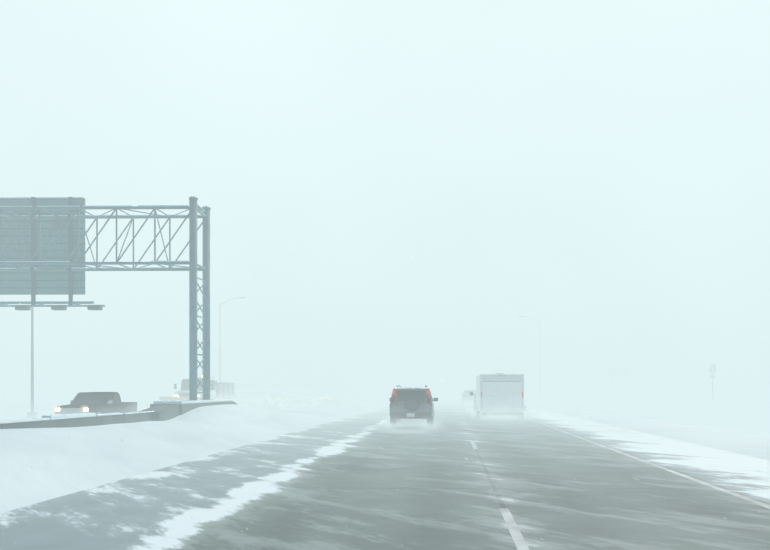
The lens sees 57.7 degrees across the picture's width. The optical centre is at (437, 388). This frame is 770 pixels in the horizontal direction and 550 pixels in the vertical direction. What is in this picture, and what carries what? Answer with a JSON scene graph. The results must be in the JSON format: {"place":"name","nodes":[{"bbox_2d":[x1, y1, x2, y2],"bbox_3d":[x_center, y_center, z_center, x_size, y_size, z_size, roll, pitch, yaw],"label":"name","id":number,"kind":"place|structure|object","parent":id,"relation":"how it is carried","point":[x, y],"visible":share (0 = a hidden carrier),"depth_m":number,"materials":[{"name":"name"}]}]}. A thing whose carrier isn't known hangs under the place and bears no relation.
{"place":"outdoors","nodes":[
{"label":"outdoors","id":0,"kind":"place"},
{"bbox_2d":[129,384,307,410],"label":"snow","id":1,"kind":"structure","parent":0,"point":[240,394],"depth_m":63.99,"materials":[{"name":"white snow"}]},
{"bbox_2d":[319,396,334,400],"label":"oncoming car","id":2,"kind":"object","parent":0,"point":[331,398],"depth_m":108.00,"materials":[{"name":"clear metal"}]},
{"bbox_2d":[3,0,761,542],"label":"blowing snowflakes","id":3,"kind":"object","parent":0,"point":[411,258],"visible":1,"depth_m":4.23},
{"bbox_2d":[0,0,769,388],"bbox_3d":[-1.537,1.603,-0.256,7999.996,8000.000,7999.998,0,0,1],"label":"sky","id":4,"kind":"structure","parent":0,"point":[354,236],"depth_m":3641.06,"materials":[{"name":"white"}]},
{"bbox_2d":[0,389,769,549],"bbox_3d":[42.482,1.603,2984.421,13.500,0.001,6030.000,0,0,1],"label":"highway road","id":5,"kind":"structure","parent":0,"point":[409,487],"depth_m":10.46,"materials":[{"name":"grey asphalt"}]},
{"bbox_2d":[377,419,404,429],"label":"blowing snow","id":6,"kind":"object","parent":5,"relation":"on","point":[389,424],"visible":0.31,"depth_m":27.50,"materials":[{"name":"white snow"}]},
{"bbox_2d":[366,418,444,427],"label":"blowing snow","id":7,"kind":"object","parent":5,"relation":"on","point":[407,423],"visible":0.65,"depth_m":29.07,"materials":[{"name":"white snow"}]},
{"bbox_2d":[389,385,437,425],"bbox_3d":[-1.097,0.726,31.228,2.220,1.755,4.825,0,0,1],"label":"suv","id":8,"kind":"object","parent":5,"relation":"on","point":[411,402],"visible":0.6,"depth_m":29.12,"materials":[{"name":"grey metal"}]},
{"bbox_2d":[416,416,443,429],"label":"blowing snow","id":9,"kind":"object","parent":5,"relation":"on","point":[427,425],"visible":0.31,"depth_m":27.41,"materials":[{"name":"white snow"}]},
{"bbox_2d":[460,390,475,403],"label":"vehicle","id":10,"kind":"object","parent":5,"relation":"on","point":[466,396],"visible":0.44,"depth_m":73.97,"materials":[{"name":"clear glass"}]},
{"bbox_2d":[470,392,475,404],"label":"tow pickup","id":11,"kind":"object","parent":5,"relation":"on","point":[471,394],"visible":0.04,"depth_m":45.02,"materials":[{"name":"silver metal"}]},
{"bbox_2d":[462,403,485,415],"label":"blowing snow","id":12,"kind":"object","parent":5,"relation":"on","point":[470,408],"visible":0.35,"depth_m":45.19,"materials":[{"name":"white snow"}]},
{"bbox_2d":[473,373,525,418],"bbox_3d":[3.281,0.378,38.153,2.660,2.450,6.487,0,0,1],"label":"cargo trailer","id":13,"kind":"object","parent":5,"relation":"on","point":[499,391],"visible":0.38,"depth_m":34.96,"materials":[{"name":"metal"}]},
{"bbox_2d":[472,404,538,419],"bbox_3d":[3.243,1.303,33.980,3.800,1.400,4.800,0,0,1],"label":"snow spray","id":14,"kind":"object","parent":13,"relation":"attached to","point":[507,415],"visible":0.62,"depth_m":35.90,"materials":[{"name":"white snow"}]},
{"bbox_2d":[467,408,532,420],"bbox_3d":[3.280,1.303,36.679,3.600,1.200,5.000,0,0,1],"label":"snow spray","id":15,"kind":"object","parent":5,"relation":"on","point":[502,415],"depth_m":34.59,"materials":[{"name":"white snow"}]},
{"bbox_2d":[451,397,769,549],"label":"road markings","id":16,"kind":"object","parent":5,"relation":"on","point":[517,536],"visible":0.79,"depth_m":9.88,"materials":[{"name":"white paint"}]},
{"bbox_2d":[0,379,769,512],"bbox_3d":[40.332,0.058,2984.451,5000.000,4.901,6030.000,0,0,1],"label":"snow ground","id":17,"kind":"structure","parent":0,"point":[734,417],"depth_m":27.32,"materials":[{"name":"white snow"}]},
{"bbox_2d":[27,307,36,417],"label":"light pole","id":18,"kind":"object","parent":17,"relation":"on","point":[32,414],"visible":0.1,"depth_m":46.03,"materials":[{"name":"metal"}]},
{"bbox_2d":[53,392,137,414],"bbox_3d":[-19.962,1.113,40.921,2.420,1.880,6.210,0,0,1],"label":"pickup truck","id":19,"kind":"object","parent":17,"relation":"on","point":[101,402],"visible":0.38,"depth_m":39.78,"materials":[{"name":"grey metal"}]},
{"bbox_2d":[0,196,212,399],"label":"overhead sign gantry","id":20,"kind":"object","parent":17,"relation":"on","point":[193,208],"visible":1,"depth_m":28.30,"materials":[{"name":"metal"}]},
{"bbox_2d":[0,197,104,309],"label":"guide sign","id":21,"kind":"object","parent":20,"relation":"attached to","point":[33,283],"visible":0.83,"depth_m":29.61,"materials":[{"name":"metal"}]},
{"bbox_2d":[0,399,236,428],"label":"median barrier","id":22,"kind":"object","parent":17,"relation":"on","point":[162,410],"visible":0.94,"depth_m":21.36,"materials":[{"name":"concrete"}]},
{"bbox_2d":[159,376,234,400],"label":"truck","id":23,"kind":"object","parent":17,"relation":"on","point":[216,387],"visible":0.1,"depth_m":54.65,"materials":[{"name":"grey metal"}]},
{"bbox_2d":[219,297,245,381],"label":"light pole","id":24,"kind":"object","parent":17,"relation":"on","point":[220,339],"visible":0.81,"depth_m":84.05,"materials":[{"name":"metal"}]},
{"bbox_2d":[267,393,287,404],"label":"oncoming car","id":25,"kind":"object","parent":17,"relation":"on","point":[280,394],"depth_m":90.66,"materials":[{"name":"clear metal"}]},
{"bbox_2d":[215,380,357,405],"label":"snow","id":26,"kind":"structure","parent":17,"relation":"on","point":[247,398],"depth_m":57.49,"materials":[{"name":"white snow"}]},
{"bbox_2d":[709,364,715,402],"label":"road sign","id":27,"kind":"object","parent":17,"relation":"on","point":[712,368],"visible":1,"depth_m":77.25,"materials":[{"name":"metal"}]}
]}

